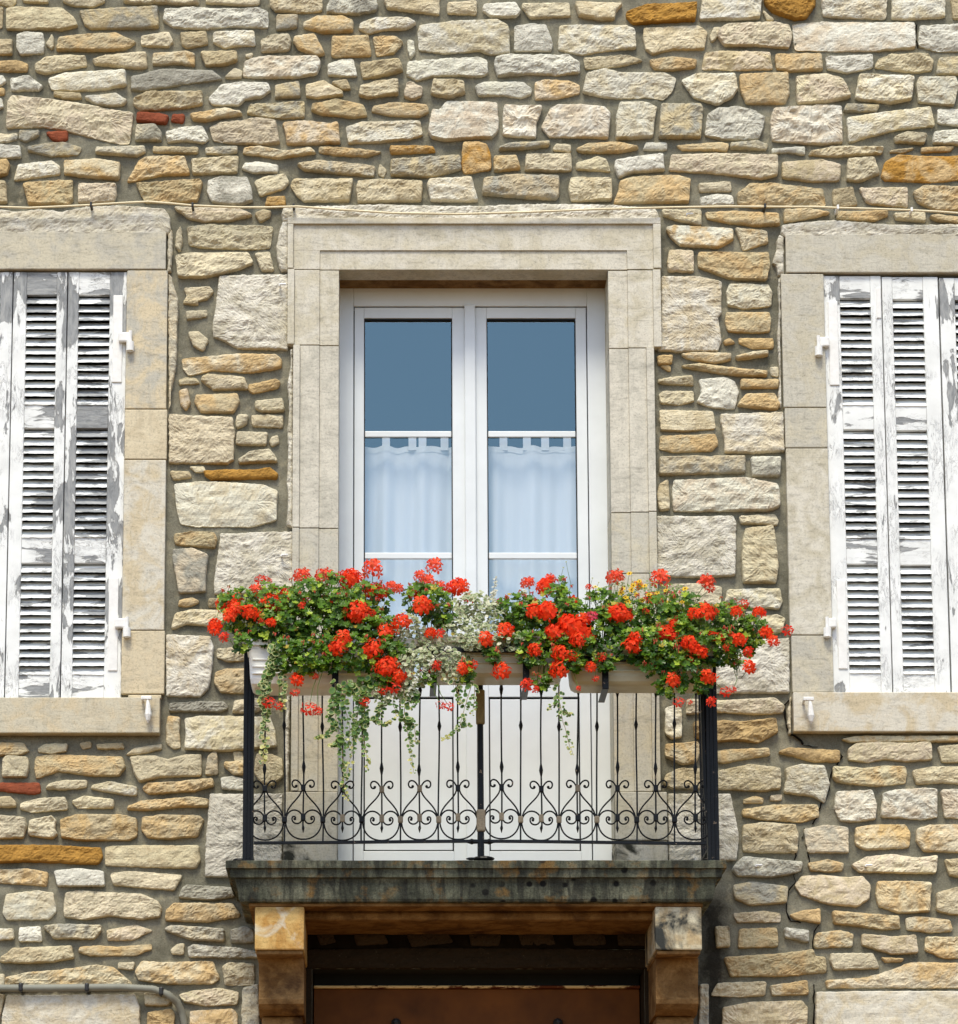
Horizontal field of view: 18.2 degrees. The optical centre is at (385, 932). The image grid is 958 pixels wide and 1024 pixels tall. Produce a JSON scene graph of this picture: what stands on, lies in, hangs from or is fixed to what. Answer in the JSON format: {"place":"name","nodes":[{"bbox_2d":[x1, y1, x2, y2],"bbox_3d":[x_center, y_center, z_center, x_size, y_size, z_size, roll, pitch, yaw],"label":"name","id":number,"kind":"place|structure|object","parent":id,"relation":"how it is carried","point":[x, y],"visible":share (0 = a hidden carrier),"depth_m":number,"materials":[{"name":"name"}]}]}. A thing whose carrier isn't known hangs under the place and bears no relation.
{"place":"outdoors","nodes":[
{"label":"outdoors","id":0,"kind":"place"},
{"label":"ground","id":1,"kind":"structure","parent":0,"visible":0},
{"bbox_2d":[0,0,957,1023],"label":"stone wall","id":2,"kind":"structure","parent":1,"relation":"on","point":[834,900],"depth_m":13.59,"materials":[{"name":"beige stone"}]},
{"bbox_2d":[0,272,13,697],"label":"louvred shutter","id":3,"kind":"object","parent":2,"relation":"attached to","point":[6,302],"visible":1,"depth_m":13.53,"materials":[{"name":"paint"}]},
{"bbox_2d":[5,272,67,697],"bbox_3d":[-1.573,-2.025,13.508,0.244,2.003,0.038,0,-9,0],"label":"louvred shutter","id":4,"kind":"object","parent":2,"relation":"attached to","point":[35,551],"visible":1,"depth_m":13.49,"materials":[{"name":"paint"}]},
{"bbox_2d":[0,983,187,1023],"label":"conduit","id":5,"kind":"object","parent":2,"relation":"attached to","point":[87,988],"visible":1,"depth_m":13.07,"materials":[{"name":"grey metal"}]},
{"bbox_2d":[61,272,133,697],"bbox_3d":[-1.291,-2.028,13.485,0.311,2.003,0.084,0,-9,0],"label":"louvred shutter","id":6,"kind":"object","parent":2,"relation":"attached to","point":[93,551],"visible":1,"depth_m":13.49,"materials":[{"name":"paint"}]},
{"bbox_2d":[141,696,151,722],"bbox_3d":[-1.058,-0.984,13.258,0.048,0.122,0.064,0,-9,0],"label":"shutter catch","id":7,"kind":"object","parent":2,"relation":"attached to","point":[148,713],"visible":1,"depth_m":13.23,"materials":[{"name":"white paint"}]},
{"bbox_2d":[338,288,611,860],"bbox_3d":[0.404,-1.581,13.609,1.268,2.961,0.250,0,-9,0],"label":"balcony door","id":8,"kind":"structure","parent":2,"relation":"attached to","point":[468,314],"depth_m":13.64,"materials":[{"name":"white wood"}]},
{"bbox_2d":[365,438,451,671],"bbox_3d":[0.111,-1.708,13.764,0.436,1.218,0.067,0,-9,-2],"label":"curtain","id":9,"kind":"object","parent":8,"relation":"hanging from","point":[408,499],"visible":0.57,"depth_m":13.81,"materials":[{"name":"fabric"}]},
{"bbox_2d":[488,437,576,635],"bbox_3d":[0.682,-1.707,13.769,0.440,1.218,0.060,0,-9,-2],"label":"curtain","id":10,"kind":"object","parent":8,"relation":"hanging from","point":[532,497],"visible":0.61,"depth_m":13.80,"materials":[{"name":"fabric"}]},
{"bbox_2d":[226,860,726,1023],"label":"balcony","id":11,"kind":"structure","parent":2,"relation":"attached to","point":[662,905],"depth_m":12.64,"materials":[{"name":"stone"}]},
{"bbox_2d":[233,647,719,860],"bbox_3d":[0.389,-0.744,12.897,2.076,0.950,0.785,0,-9,0],"label":"balcony railing","id":12,"kind":"object","parent":11,"relation":"on","point":[709,794],"visible":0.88,"depth_m":12.72,"materials":[{"name":"black metal"}]},
{"bbox_2d":[246,639,417,695],"bbox_3d":[-0.225,-1.119,12.683,0.724,0.201,0.211,0,-9,0],"label":"planter","id":13,"kind":"object","parent":12,"relation":"attached to","point":[258,655],"visible":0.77,"depth_m":12.60,"materials":[{"name":"plastic"}]},
{"bbox_2d":[207,574,312,709],"bbox_3d":[-0.526,-1.227,12.637,0.452,0.659,0.324,0,-9,0],"label":"geranium","id":14,"kind":"object","parent":13,"relation":"in","point":[232,608],"visible":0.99,"depth_m":12.59,"materials":[{"name":"red plant"}]},
{"bbox_2d":[255,643,287,763],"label":"trailing ivy","id":15,"kind":"object","parent":14,"relation":"hanging from","point":[263,684],"visible":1,"depth_m":12.48,"materials":[{"name":"green plant"}]},
{"bbox_2d":[280,567,359,715],"bbox_3d":[-0.267,-1.232,12.634,0.360,0.719,0.355,0,-9,0],"label":"geranium","id":16,"kind":"object","parent":13,"relation":"in","point":[322,601],"visible":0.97,"depth_m":12.55,"materials":[{"name":"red plant"}]},
{"bbox_2d":[327,558,412,706],"bbox_3d":[-0.063,-1.255,12.633,0.361,0.686,0.339,0,-9,0],"label":"geranium","id":17,"kind":"object","parent":13,"relation":"in","point":[370,621],"visible":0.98,"depth_m":12.54,"materials":[{"name":"red plant"}]},
{"bbox_2d":[314,679,363,800],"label":"trailing ivy","id":18,"kind":"object","parent":17,"relation":"hanging from","point":[351,688],"visible":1,"depth_m":12.46,"materials":[{"name":"green plant"}]},
{"bbox_2d":[419,636,566,684],"bbox_3d":[0.458,-1.148,12.688,0.625,0.168,0.211,0,-9,0],"label":"planter","id":19,"kind":"object","parent":12,"relation":"attached to","point":[483,671],"visible":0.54,"depth_m":12.60,"materials":[{"name":"plastic"}]},
{"bbox_2d":[371,576,527,707],"bbox_3d":[0.275,-1.218,12.622,0.667,0.613,0.306,0,-9,0],"label":"silver plant","id":20,"kind":"object","parent":19,"relation":"in","point":[426,655],"visible":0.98,"depth_m":12.56,"materials":[{"name":"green plant"}]},
{"bbox_2d":[352,675,396,771],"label":"trailing ivy","id":21,"kind":"object","parent":20,"relation":"hanging from","point":[364,719],"visible":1,"depth_m":12.46,"materials":[{"name":"green plant"}]},
{"bbox_2d":[388,682,419,773],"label":"trailing ivy","id":22,"kind":"object","parent":20,"relation":"hanging from","point":[407,720],"visible":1,"depth_m":12.46,"materials":[{"name":"green plant"}]},
{"bbox_2d":[401,557,499,710],"bbox_3d":[0.275,-1.263,12.638,0.414,0.742,0.319,0,-9,0],"label":"geranium","id":23,"kind":"object","parent":19,"relation":"in","point":[418,591],"visible":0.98,"depth_m":12.62,"materials":[{"name":"red plant"}]},
{"bbox_2d":[441,679,479,740],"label":"trailing ivy","id":24,"kind":"object","parent":23,"relation":"hanging from","point":[469,685],"visible":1,"depth_m":12.47,"materials":[{"name":"green plant"}]},
{"bbox_2d":[484,573,596,692],"bbox_3d":[0.653,-1.266,12.637,0.478,0.594,0.335,0,-9,0],"label":"geranium","id":25,"kind":"object","parent":19,"relation":"in","point":[558,620],"visible":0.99,"depth_m":12.53,"materials":[{"name":"red plant"}]},
{"bbox_2d":[547,683,573,754],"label":"trailing ivy","id":26,"kind":"object","parent":25,"relation":"hanging from","point":[564,712],"visible":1,"depth_m":12.46,"materials":[{"name":"green plant"}]},
{"bbox_2d":[566,645,713,692],"bbox_3d":[1.081,-1.112,12.682,0.629,0.166,0.211,0,-9,0],"label":"planter","id":27,"kind":"object","parent":12,"relation":"attached to","point":[625,677],"visible":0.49,"depth_m":12.59,"materials":[{"name":"plastic"}]},
{"bbox_2d":[567,568,680,681],"bbox_3d":[1.010,-1.301,12.652,0.495,0.568,0.345,0,-9,0],"label":"geranium","id":28,"kind":"object","parent":27,"relation":"in","point":[619,614],"visible":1,"depth_m":12.55,"materials":[{"name":"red plant"}]},
{"bbox_2d":[558,561,741,613],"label":"yellow flower plant","id":29,"kind":"object","parent":27,"relation":"in","point":[629,594],"visible":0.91,"depth_m":12.68,"materials":[{"name":"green plant"}]},
{"bbox_2d":[650,573,740,707],"bbox_3d":[1.303,-1.228,12.625,0.392,0.637,0.320,0,-9,0],"label":"geranium","id":30,"kind":"object","parent":27,"relation":"in","point":[690,639],"visible":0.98,"depth_m":12.52,"materials":[{"name":"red plant"}]},
{"bbox_2d":[711,596,793,692],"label":"geranium","id":31,"kind":"object","parent":27,"relation":"in","point":[746,629],"visible":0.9,"depth_m":12.61,"materials":[{"name":"red plant"}]},
{"bbox_2d":[314,975,639,1023],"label":"boarded door","id":32,"kind":"structure","parent":2,"relation":"attached to","point":[476,999],"depth_m":13.35,"materials":[{"name":"brown wood"}]},
{"bbox_2d":[0,201,957,215],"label":"cable","id":33,"kind":"object","parent":2,"relation":"attached to","point":[764,207],"visible":1,"depth_m":13.64,"materials":[{"name":"white paint"}]},
{"bbox_2d":[802,697,813,723],"bbox_3d":[1.877,-0.980,13.257,0.048,0.122,0.064,0,-9,0],"label":"shutter catch","id":34,"kind":"object","parent":2,"relation":"attached to","point":[810,714],"visible":1,"depth_m":13.23,"materials":[{"name":"white paint"}]},
{"bbox_2d":[815,276,891,691],"bbox_3d":[2.107,-2.023,13.485,0.314,1.976,0.084,0,-9,0],"label":"louvred shutter","id":35,"kind":"object","parent":2,"relation":"attached to","point":[858,551],"visible":1,"depth_m":13.50,"materials":[{"name":"paint"}]},
{"bbox_2d":[881,277,950,691],"bbox_3d":[2.396,-2.015,13.506,0.255,1.976,0.038,0,-9,0],"label":"louvred shutter","id":36,"kind":"object","parent":2,"relation":"attached to","point":[916,552],"visible":1,"depth_m":13.49,"materials":[{"name":"paint"}]},
{"bbox_2d":[938,278,957,691],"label":"louvred shutter","id":37,"kind":"object","parent":2,"relation":"attached to","point":[948,299],"visible":1,"depth_m":13.53,"materials":[{"name":"paint"}]}
]}

